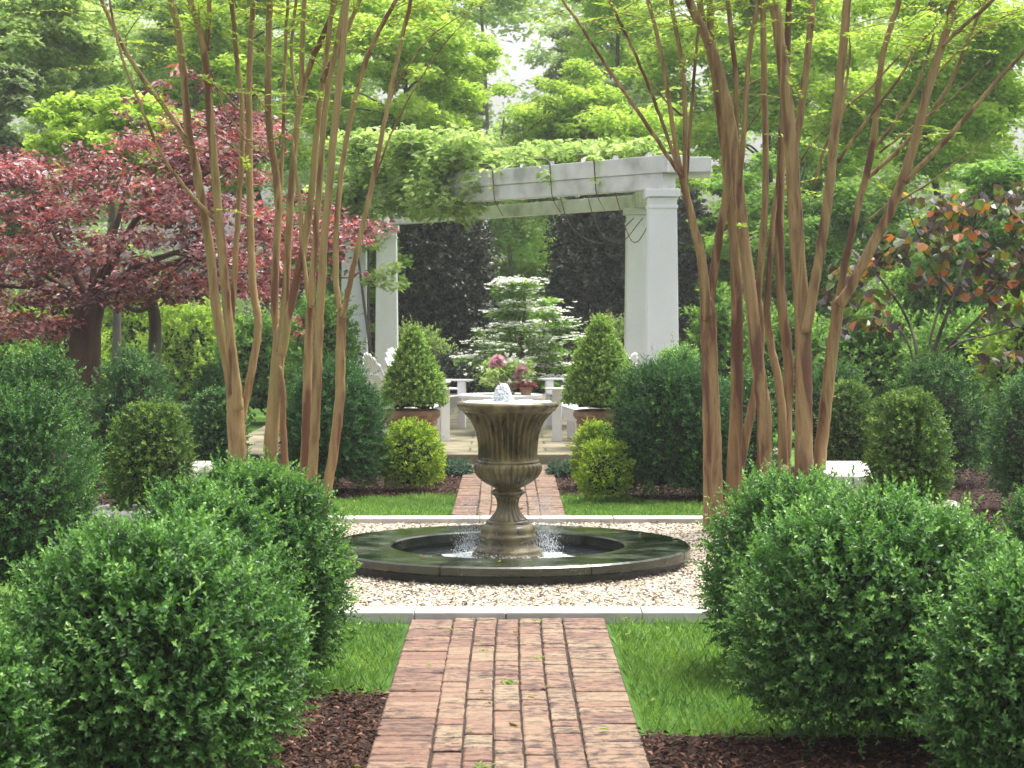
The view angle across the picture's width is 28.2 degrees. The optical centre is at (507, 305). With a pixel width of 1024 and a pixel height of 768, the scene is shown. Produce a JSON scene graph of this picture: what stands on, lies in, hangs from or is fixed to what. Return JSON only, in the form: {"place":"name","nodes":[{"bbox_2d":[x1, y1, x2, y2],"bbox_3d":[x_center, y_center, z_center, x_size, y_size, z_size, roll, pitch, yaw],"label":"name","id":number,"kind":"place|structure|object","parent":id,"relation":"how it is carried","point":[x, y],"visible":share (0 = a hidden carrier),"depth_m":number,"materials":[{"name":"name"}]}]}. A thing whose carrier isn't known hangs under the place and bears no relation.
{"place":"outdoors","nodes":[
{"label":"outdoors","id":0,"kind":"place"},
{"bbox_2d":[450,492,563,558],"bbox_3d":[0.011,1.318,12.248,0.716,0.392,0.687,0,0,0],"label":"falling spray","id":1,"kind":"object","parent":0,"point":[541,544],"visible":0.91,"depth_m":12.21,"materials":[{"name":"white liquid"}]},
{"bbox_2d":[366,618,649,767],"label":"brick path","id":2,"kind":"structure","parent":0,"point":[571,708],"depth_m":7.90,"materials":[{"name":"brick"}]},
{"bbox_2d":[0,333,1016,742],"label":"ground","id":3,"kind":"structure","parent":0,"point":[260,419],"depth_m":8.95,"materials":[{"name":"plant"}]},
{"bbox_2d":[0,289,45,385],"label":"woodland shrub","id":4,"kind":"object","parent":3,"relation":"on","point":[7,347],"visible":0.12,"depth_m":23.77,"materials":[{"name":"green plant"}]},
{"bbox_2d":[0,62,60,299],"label":"conifer","id":5,"kind":"object","parent":3,"relation":"on","point":[17,83],"visible":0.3,"depth_m":29.68,"materials":[{"name":"green plant"}]},
{"bbox_2d":[0,375,113,592],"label":"boxwood bush","id":6,"kind":"object","parent":3,"relation":"on","point":[40,493],"visible":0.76,"depth_m":10.38,"materials":[{"name":"green plant"}]},
{"bbox_2d":[11,295,111,411],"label":"woodland shrub","id":7,"kind":"object","parent":3,"relation":"on","point":[66,355],"visible":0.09,"depth_m":27.74,"materials":[{"name":"green plant"}]},
{"bbox_2d":[0,0,140,308],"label":"woodland tree","id":8,"kind":"object","parent":3,"relation":"on","point":[48,41],"visible":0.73,"depth_m":33.32,"materials":[{"name":"green plant"}]},
{"bbox_2d":[89,503,116,526],"bbox_3d":[-4.725,1.550,14.925,4.550,0.001,2.050,0,0,0],"label":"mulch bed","id":9,"kind":"object","parent":3,"relation":"on","point":[100,505],"depth_m":15.87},
{"bbox_2d":[0,333,104,490],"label":"boxwood bush","id":10,"kind":"object","parent":9,"relation":"on","point":[48,363],"visible":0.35,"depth_m":14.21,"materials":[{"name":"green plant"}]},
{"bbox_2d":[21,83,202,386],"bbox_3d":[-5.311,-0.686,27.010,2.346,4.494,2.898,0,0,-17],"label":"woodland tree","id":11,"kind":"object","parent":3,"relation":"on","point":[62,116],"visible":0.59,"depth_m":26.56,"materials":[{"name":"green plant"}]},
{"bbox_2d":[9,0,229,241],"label":"woodland tree","id":12,"kind":"object","parent":3,"relation":"on","point":[122,30],"visible":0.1,"depth_m":54.62,"materials":[{"name":"green plant"}]},
{"bbox_2d":[91,504,150,538],"bbox_3d":[-2.249,1.395,12.501,0.600,0.330,0.600,0,0,0],"label":"stone planter","id":13,"kind":"object","parent":3,"relation":"on","point":[108,510],"visible":0.16,"depth_m":12.29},
{"bbox_2d":[99,397,199,511],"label":"clipped boxwood","id":14,"kind":"object","parent":13,"relation":"on","point":[149,447],"visible":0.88,"depth_m":12.36,"materials":[{"name":"green plant"}]},
{"bbox_2d":[101,287,180,377],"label":"woodland shrub","id":15,"kind":"object","parent":3,"relation":"on","point":[130,321],"visible":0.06,"depth_m":33.35,"materials":[{"name":"green plant"}]},
{"bbox_2d":[130,0,222,301],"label":"conifer","id":16,"kind":"object","parent":3,"relation":"on","point":[140,88],"visible":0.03,"depth_m":45.73,"materials":[{"name":"green plant"}]},
{"bbox_2d":[124,297,246,407],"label":"woodland shrub","id":17,"kind":"object","parent":3,"relation":"on","point":[187,332],"visible":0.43,"depth_m":29.61,"materials":[{"name":"green plant"}]},
{"bbox_2d":[111,0,263,307],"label":"woodland tree","id":18,"kind":"object","parent":3,"relation":"on","point":[157,36],"visible":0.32,"depth_m":37.64,"materials":[{"name":"green plant"}]},
{"bbox_2d":[0,64,399,463],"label":"red maple","id":19,"kind":"object","parent":3,"relation":"on","point":[82,325],"visible":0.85,"depth_m":19.57,"materials":[{"name":"brown plant"}]},
{"bbox_2d":[89,693,387,767],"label":"mulch bed","id":20,"kind":"object","parent":3,"relation":"on","point":[364,744],"depth_m":7.34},
{"bbox_2d":[0,619,88,767],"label":"boxwood bush","id":21,"kind":"object","parent":20,"relation":"on","point":[26,729],"visible":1,"depth_m":5.91,"materials":[{"name":"green plant"}]},
{"bbox_2d":[0,497,339,767],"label":"boxwood bush","id":22,"kind":"object","parent":20,"relation":"on","point":[165,634],"visible":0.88,"depth_m":6.19,"materials":[{"name":"green plant"}]},
{"bbox_2d":[103,462,316,696],"bbox_3d":[-1.122,1.063,7.358,0.856,0.993,0.916,0,0,0],"label":"boxwood bush","id":23,"kind":"object","parent":20,"relation":"on","point":[245,519],"visible":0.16,"depth_m":7.35,"materials":[{"name":"green plant"}]},
{"bbox_2d":[199,303,294,421],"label":"woodland shrub","id":24,"kind":"object","parent":3,"relation":"on","point":[244,336],"visible":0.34,"depth_m":26.73,"materials":[{"name":"green plant"}]},
{"bbox_2d":[157,0,359,318],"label":"woodland tree","id":25,"kind":"object","parent":3,"relation":"on","point":[223,64],"visible":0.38,"depth_m":35.47,"materials":[{"name":"green plant"}]},
{"bbox_2d":[85,470,461,502],"bbox_3d":[-3.706,1.550,17.800,6.587,0.001,3.600,0,0,0],"label":"mulch bed","id":26,"kind":"object","parent":3,"relation":"on","point":[343,496],"visible":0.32,"depth_m":17.16,"materials":[{"name":"soil"}]},
{"bbox_2d":[79,338,183,478],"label":"boxwood bush","id":27,"kind":"object","parent":26,"relation":"on","point":[127,384],"visible":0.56,"depth_m":17.25,"materials":[{"name":"green plant"}]},
{"bbox_2d":[179,356,254,444],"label":"boxwood bush","id":28,"kind":"object","parent":26,"relation":"on","point":[215,373],"visible":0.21,"depth_m":18.91,"materials":[{"name":"green plant"}]},
{"bbox_2d":[184,384,251,478],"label":"clipped boxwood","id":29,"kind":"object","parent":26,"relation":"on","point":[210,427],"visible":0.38,"depth_m":16.66,"materials":[{"name":"green plant"}]},
{"bbox_2d":[23,0,490,524],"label":"crape myrtle","id":30,"kind":"object","parent":26,"relation":"on","point":[237,403],"visible":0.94,"depth_m":14.10,"materials":[{"name":"brown plant"}]},
{"bbox_2d":[277,352,397,492],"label":"yew bush","id":31,"kind":"object","parent":26,"relation":"on","point":[360,454],"visible":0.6,"depth_m":16.65,"materials":[{"name":"plant"}]},
{"bbox_2d":[379,416,448,489],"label":"golden shrub","id":32,"kind":"object","parent":26,"relation":"on","point":[417,461],"visible":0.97,"depth_m":16.91,"materials":[{"name":"green plant"}]},
{"bbox_2d":[443,455,475,476],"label":"edging plant","id":33,"kind":"object","parent":26,"relation":"on","point":[460,466],"visible":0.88,"depth_m":18.50,"materials":[{"name":"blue plant"}]},
{"bbox_2d":[184,444,368,677],"bbox_3d":[-1.020,1.052,8.304,0.888,0.978,0.907,0,0,0],"label":"boxwood bush","id":34,"kind":"object","parent":3,"relation":"on","point":[304,519],"visible":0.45,"depth_m":8.16,"materials":[{"name":"green plant"}]},
{"bbox_2d":[222,0,411,300],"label":"woodland tree","id":35,"kind":"object","parent":3,"relation":"on","point":[304,177],"visible":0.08,"depth_m":61.01,"materials":[{"name":"green plant"}]},
{"bbox_2d":[266,288,377,416],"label":"woodland shrub","id":36,"kind":"object","parent":3,"relation":"on","point":[295,349],"visible":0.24,"depth_m":25.83,"materials":[{"name":"green plant"}]},
{"bbox_2d":[279,175,415,331],"bbox_3d":[-2.684,-0.289,32.988,2.353,3.700,2.330,0,0,0],"label":"woodland tree","id":37,"kind":"object","parent":3,"relation":"on","point":[329,289],"visible":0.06,"depth_m":32.97,"materials":[{"name":"green plant"}]},
{"bbox_2d":[300,0,494,210],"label":"woodland tree","id":38,"kind":"object","parent":3,"relation":"on","point":[460,95],"visible":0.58,"depth_m":33.51,"materials":[{"name":"green plant"}]},
{"bbox_2d":[371,202,504,354],"bbox_3d":[-1.210,-0.729,36.011,2.634,4.151,2.635,0,0,0],"label":"holly tree","id":39,"kind":"object","parent":3,"relation":"on","point":[448,291],"visible":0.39,"depth_m":35.25,"materials":[{"name":"green plant"}]},
{"bbox_2d":[428,342,493,393],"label":"woodland shrub","id":40,"kind":"object","parent":3,"relation":"on","point":[449,369],"visible":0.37,"depth_m":33.23,"materials":[{"name":"green plant"}]},
{"bbox_2d":[403,0,519,139],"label":"woodland tree","id":41,"kind":"object","parent":3,"relation":"on","point":[485,47],"visible":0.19,"depth_m":41.70,"materials":[{"name":"green plant"}]},
{"bbox_2d":[430,0,537,143],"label":"woodland tree","id":42,"kind":"object","parent":3,"relation":"on","point":[505,12],"visible":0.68,"depth_m":55.95,"materials":[{"name":"green plant"}]},
{"bbox_2d":[443,93,567,348],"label":"woodland tree","id":43,"kind":"object","parent":3,"relation":"on","point":[512,233],"visible":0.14,"depth_m":47.31,"materials":[{"name":"green plant"}]},
{"bbox_2d":[1,0,1023,342],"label":"wood","id":44,"kind":"object","parent":3,"relation":"on","point":[547,4],"visible":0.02,"depth_m":79.34,"materials":[{"name":"green plant"}]},
{"bbox_2d":[484,217,556,333],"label":"woodland tree","id":45,"kind":"object","parent":3,"relation":"on","point":[529,269],"visible":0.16,"depth_m":49.47,"materials":[{"name":"green plant"}]},
{"bbox_2d":[329,516,724,623],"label":"kerb","id":46,"kind":"structure","parent":3,"relation":"on","point":[453,613],"depth_m":10.05,"materials":[{"name":"stone"}]},
{"bbox_2d":[330,524,727,613],"bbox_3d":[0.000,1.542,12.295,3.900,0.001,4.210,0,0,0],"label":"gravel court","id":47,"kind":"object","parent":3,"relation":"on","point":[689,590],"depth_m":10.98,"materials":[{"name":"gravel"}]},
{"bbox_2d":[332,525,690,585],"bbox_3d":[0.000,1.591,12.240,2.190,0.317,2.190,0,0,0],"label":"fountain basin","id":48,"kind":"object","parent":47,"relation":"on","point":[631,555],"visible":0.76,"depth_m":11.54,"materials":[{"name":"stone"}]},
{"bbox_2d":[403,543,612,556],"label":"water","id":49,"kind":"structure","parent":48,"relation":"in","point":[571,550],"depth_m":12.57,"materials":[{"name":"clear liquid"}]},
{"bbox_2d":[457,399,558,558],"bbox_3d":[0.000,1.131,12.240,0.614,1.113,0.614,0,0,0],"label":"fountain urn","id":50,"kind":"object","parent":49,"relation":"in","point":[507,465],"visible":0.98,"depth_m":12.09,"materials":[{"name":"stone"}]},
{"bbox_2d":[328,521,727,611],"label":"pebbles","id":51,"kind":"object","parent":47,"relation":"on","point":[658,530],"visible":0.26,"depth_m":11.01,"materials":[{"name":"gravel"}]},
{"bbox_2d":[516,0,1023,532],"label":"crape myrtle","id":52,"kind":"object","parent":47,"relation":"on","point":[808,454],"visible":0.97,"depth_m":13.73,"materials":[{"name":"brown plant"}]},
{"bbox_2d":[85,465,1017,767],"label":"mulch chips","id":53,"kind":"object","parent":3,"relation":"on","point":[729,757],"visible":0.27,"depth_m":7.17,"materials":[{"name":"brown wood"}]},
{"bbox_2d":[500,56,628,148],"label":"woodland tree","id":54,"kind":"object","parent":3,"relation":"on","point":[583,91],"visible":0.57,"depth_m":39.64,"materials":[{"name":"green plant"}]},
{"bbox_2d":[528,21,623,238],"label":"conifer","id":55,"kind":"object","parent":3,"relation":"on","point":[559,33],"visible":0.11,"depth_m":51.53,"materials":[{"name":"green plant"}]},
{"bbox_2d":[535,192,634,355],"bbox_3d":[1.669,-0.567,36.019,2.424,3.927,2.425,0,0,0],"label":"holly tree","id":56,"kind":"object","parent":3,"relation":"on","point":[587,275],"visible":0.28,"depth_m":35.36,"materials":[{"name":"green plant"}]},
{"bbox_2d":[519,0,683,118],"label":"woodland tree","id":57,"kind":"object","parent":3,"relation":"on","point":[629,88],"visible":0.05,"depth_m":65.61,"materials":[{"name":"green plant"}]},
{"bbox_2d":[572,434,639,501],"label":"golden shrub","id":58,"kind":"object","parent":3,"relation":"on","point":[602,469],"visible":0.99,"depth_m":16.09,"materials":[{"name":"green plant"}]},
{"bbox_2d":[557,0,668,105],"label":"woodland tree","id":59,"kind":"object","parent":3,"relation":"on","point":[587,52],"visible":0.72,"depth_m":43.65,"materials":[{"name":"green plant"}]},
{"bbox_2d":[546,63,748,199],"bbox_3d":[2.537,-1.604,40.011,3.755,6.336,3.894,0,0,-28],"label":"woodland tree","id":60,"kind":"object","parent":3,"relation":"on","point":[630,123],"visible":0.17,"depth_m":38.93,"materials":[{"name":"green plant"}]},
{"bbox_2d":[677,184,720,352],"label":"holly tree","id":61,"kind":"object","parent":3,"relation":"on","point":[688,295],"visible":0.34,"depth_m":32.73,"materials":[{"name":"green plant"}]},
{"bbox_2d":[678,280,749,381],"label":"woodland shrub","id":62,"kind":"object","parent":3,"relation":"on","point":[723,312],"visible":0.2,"depth_m":24.81,"materials":[{"name":"green plant"}]},
{"bbox_2d":[677,173,763,317],"bbox_3d":[3.422,-0.306,33.034,1.784,3.738,1.788,0,0,0],"label":"woodland tree","id":63,"kind":"object","parent":3,"relation":"on","point":[709,223],"visible":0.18,"depth_m":32.66,"materials":[{"name":"green plant"}]},
{"bbox_2d":[632,0,867,348],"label":"woodland tree","id":64,"kind":"object","parent":3,"relation":"on","point":[707,137],"visible":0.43,"depth_m":35.61,"materials":[{"name":"green plant"}]},
{"bbox_2d":[686,450,860,668],"bbox_3d":[1.203,1.085,8.606,0.870,0.980,0.931,0,0,0],"label":"boxwood bush","id":65,"kind":"object","parent":3,"relation":"on","point":[755,500],"visible":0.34,"depth_m":8.48,"materials":[{"name":"green plant"}]},
{"bbox_2d":[723,295,846,441],"bbox_3d":[3.159,0.706,23.014,1.484,1.658,1.248,0,0,0],"label":"woodland shrub","id":66,"kind":"object","parent":3,"relation":"on","point":[819,355],"visible":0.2,"depth_m":22.77,"materials":[{"name":"green plant"}]},
{"bbox_2d":[555,467,1020,508],"bbox_3d":[3.713,1.550,17.550,6.574,0.001,4.100,0,0,0],"label":"mulch bed","id":67,"kind":"object","parent":3,"relation":"on","point":[953,497],"visible":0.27,"depth_m":16.89,"materials":[{"name":"soil"}]},
{"bbox_2d":[565,416,614,488],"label":"golden shrub","id":68,"kind":"object","parent":67,"relation":"on","point":[591,431],"visible":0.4,"depth_m":17.14,"materials":[{"name":"green plant"}]},
{"bbox_2d":[634,334,700,378],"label":"boxwood bush","id":69,"kind":"object","parent":67,"relation":"on","point":[685,354],"visible":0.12,"depth_m":18.55,"materials":[{"name":"green plant"}]},
{"bbox_2d":[597,346,755,500],"bbox_3d":[1.355,0.947,16.398,1.267,1.278,1.002,0,0,0],"label":"yew bush","id":70,"kind":"object","parent":67,"relation":"on","point":[659,429],"visible":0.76,"depth_m":16.17,"materials":[{"name":"plant"}]},
{"bbox_2d":[719,367,778,478],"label":"boxwood bush","id":71,"kind":"object","parent":67,"relation":"on","point":[747,386],"visible":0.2,"depth_m":16.86,"materials":[{"name":"green plant"}]},
{"bbox_2d":[792,354,872,458],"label":"boxwood bush","id":72,"kind":"object","parent":67,"relation":"on","point":[844,372],"visible":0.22,"depth_m":18.90,"materials":[{"name":"green plant"}]},
{"bbox_2d":[814,378,878,460],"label":"clipped boxwood","id":73,"kind":"object","parent":67,"relation":"on","point":[850,412],"visible":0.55,"depth_m":16.86,"materials":[{"name":"green plant"}]},
{"bbox_2d":[859,385,958,504],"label":"clipped boxwood","id":74,"kind":"object","parent":67,"relation":"on","point":[909,440],"visible":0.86,"depth_m":12.36,"materials":[{"name":"green plant"}]},
{"bbox_2d":[816,181,1023,381],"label":"redbud tree","id":75,"kind":"object","parent":67,"relation":"on","point":[900,253],"visible":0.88,"depth_m":18.13,"materials":[{"name":"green plant"}]},
{"bbox_2d":[886,345,998,480],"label":"boxwood bush","id":76,"kind":"object","parent":67,"relation":"on","point":[945,385],"visible":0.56,"depth_m":17.39,"materials":[{"name":"green plant"}]},
{"bbox_2d":[640,735,946,767],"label":"mulch bed","id":77,"kind":"object","parent":3,"relation":"on","point":[695,749],"visible":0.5,"depth_m":7.06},
{"bbox_2d":[712,462,1021,761],"bbox_3d":[1.303,1.053,7.184,1.154,0.993,1.101,0,0,0],"label":"boxwood bush","id":78,"kind":"object","parent":77,"relation":"on","point":[844,610],"visible":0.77,"depth_m":6.94,"materials":[{"name":"green plant"}]},
{"bbox_2d":[892,538,1023,767],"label":"boxwood bush","id":79,"kind":"object","parent":77,"relation":"on","point":[976,714],"visible":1,"depth_m":6.16,"materials":[{"name":"green plant"}]},
{"bbox_2d":[703,136,915,338],"bbox_3d":[4.441,-0.463,30.000,3.107,4.061,3.161,0,0,0],"label":"woodland tree","id":80,"kind":"object","parent":3,"relation":"on","point":[844,201],"visible":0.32,"depth_m":29.55,"materials":[{"name":"green plant"}]},
{"bbox_2d":[821,461,881,497],"bbox_3d":[2.330,1.331,13.950,0.440,0.438,1.300,0,0,0],"label":"stone bench","id":81,"kind":"object","parent":3,"relation":"on","point":[843,468],"visible":0.13,"depth_m":13.74,"materials":[{"name":"stone"}]},
{"bbox_2d":[689,0,1023,293],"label":"woodland tree","id":82,"kind":"object","parent":3,"relation":"on","point":[873,66],"visible":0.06,"depth_m":59.39,"materials":[{"name":"green plant"}]},
{"bbox_2d":[812,294,928,420],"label":"woodland shrub","id":83,"kind":"object","parent":3,"relation":"on","point":[876,353],"visible":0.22,"depth_m":22.71,"materials":[{"name":"green plant"}]},
{"bbox_2d":[791,0,1023,200],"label":"woodland tree","id":84,"kind":"object","parent":3,"relation":"on","point":[989,114],"visible":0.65,"depth_m":30.34,"materials":[{"name":"green plant"}]},
{"bbox_2d":[859,264,978,356],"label":"woodland shrub","id":85,"kind":"object","parent":3,"relation":"on","point":[915,301],"visible":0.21,"depth_m":26.66,"materials":[{"name":"green plant"}]},
{"bbox_2d":[878,298,1005,439],"bbox_3d":[4.929,0.712,21.972,1.592,1.604,1.396,0,0,-24],"label":"woodland shrub","id":86,"kind":"object","parent":3,"relation":"on","point":[950,333],"visible":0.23,"depth_m":21.80,"materials":[{"name":"green plant"}]},
{"bbox_2d":[881,153,1023,321],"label":"woodland tree","id":87,"kind":"object","parent":3,"relation":"on","point":[1003,172],"visible":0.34,"depth_m":26.51,"materials":[{"name":"green plant"}]},
{"bbox_2d":[959,266,1023,442],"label":"woodland shrub","id":88,"kind":"object","parent":3,"relation":"on","point":[1009,340],"visible":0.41,"depth_m":20.85,"materials":[{"name":"green plant"}]},
{"bbox_2d":[975,367,1023,507],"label":"boxwood bush","id":89,"kind":"object","parent":3,"relation":"on","point":[1007,461],"visible":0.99,"depth_m":15.29,"materials":[{"name":"green plant"}]},
{"bbox_2d":[991,482,1023,556],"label":"boxwood bush","id":90,"kind":"object","parent":3,"relation":"on","point":[1017,519],"visible":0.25,"depth_m":10.21,"materials":[{"name":"green plant"}]},
{"bbox_2d":[451,464,565,515],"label":"brick path","id":91,"kind":"structure","parent":0,"point":[472,483],"depth_m":16.22,"materials":[{"name":"brick"}]},
{"bbox_2d":[246,392,777,465],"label":"terrace","id":92,"kind":"structure","parent":0,"point":[461,443],"depth_m":21.11,"materials":[{"name":"stone"}]},
{"bbox_2d":[362,352,457,440],"bbox_3d":[-1.112,0.960,21.582,0.958,0.939,0.755,0,0,-22],"label":"adirondack chair","id":93,"kind":"object","parent":92,"relation":"on","point":[378,377],"visible":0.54,"depth_m":21.44,"materials":[{"name":"white paint"}]},
{"bbox_2d":[383,408,440,445],"bbox_3d":[-0.971,1.238,20.500,0.590,0.385,0.590,0,0,0],"label":"terracotta pot","id":94,"kind":"object","parent":92,"relation":"on","point":[431,415],"visible":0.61,"depth_m":20.29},
{"bbox_2d":[379,323,449,408],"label":"cone topiary","id":95,"kind":"object","parent":94,"relation":"on","point":[413,377],"visible":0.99,"depth_m":20.33,"materials":[{"name":"green plant"}]},
{"bbox_2d":[371,315,461,357],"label":"woodland shrub","id":96,"kind":"object","parent":92,"relation":"on","point":[432,338],"visible":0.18,"depth_m":33.86,"materials":[{"name":"green plant"}]},
{"bbox_2d":[384,347,472,429],"bbox_3d":[-0.991,0.960,23.740,0.958,0.939,0.755,0,0,24],"label":"adirondack chair","id":97,"kind":"object","parent":92,"relation":"on","point":[454,401],"visible":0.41,"depth_m":23.82,"materials":[{"name":"white paint"}]},
{"bbox_2d":[459,392,542,434],"bbox_3d":[-0.080,1.210,22.750,0.940,0.440,0.940,0,0,0],"label":"table","id":98,"kind":"object","parent":92,"relation":"on","point":[476,396],"visible":0.37,"depth_m":22.45,"materials":[{"name":"white paint"}]},
{"bbox_2d":[464,349,536,394],"bbox_3d":[-0.083,0.736,22.650,0.814,0.507,0.520,0,0,0],"label":"flower bowl","id":99,"kind":"object","parent":98,"relation":"on","point":[497,365],"visible":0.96,"depth_m":22.57,"materials":[{"name":"plant"}]},
{"bbox_2d":[323,152,710,382],"bbox_3d":[-0.341,-0.141,27.412,3.496,3.142,11.061,0,0,-33],"label":"pergola","id":100,"kind":"object","parent":92,"relation":"on","point":[651,290],"visible":0.54,"depth_m":24.37,"materials":[{"name":"paint"}]},
{"bbox_2d":[302,121,672,406],"bbox_3d":[-0.306,-0.476,26.997,4.101,3.821,9.599,0,0,-36],"label":"climbing vine","id":101,"kind":"object","parent":100,"relation":"attached to","point":[408,160],"visible":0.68,"depth_m":25.44,"materials":[{"name":"green plant"}]},
{"bbox_2d":[449,274,587,392],"bbox_3d":[0.340,0.480,30.122,2.392,1.903,2.218,0,0,23],"label":"dogwood tree","id":102,"kind":"object","parent":92,"relation":"on","point":[510,311],"visible":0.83,"depth_m":30.00,"materials":[{"name":"green plant"}]},
{"bbox_2d":[545,352,637,441],"bbox_3d":[0.955,0.960,21.590,0.958,0.939,0.755,0,0,18],"label":"adirondack chair","id":103,"kind":"object","parent":92,"relation":"on","point":[561,411],"visible":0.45,"depth_m":21.43,"materials":[{"name":"white paint"}]},
{"bbox_2d":[573,409,626,438],"bbox_3d":[0.947,1.238,20.400,0.590,0.385,0.590,0,0,0],"label":"terracotta pot","id":104,"kind":"object","parent":92,"relation":"on","point":[579,415],"visible":0.39,"depth_m":20.18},
{"bbox_2d":[560,311,638,408],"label":"cone topiary","id":105,"kind":"object","parent":104,"relation":"on","point":[599,355],"visible":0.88,"depth_m":20.22,"materials":[{"name":"green plant"}]},
{"bbox_2d":[0,0,1023,332],"label":"sky","id":106,"kind":"structure","parent":0,"point":[523,72],"materials":[{"name":"white"}]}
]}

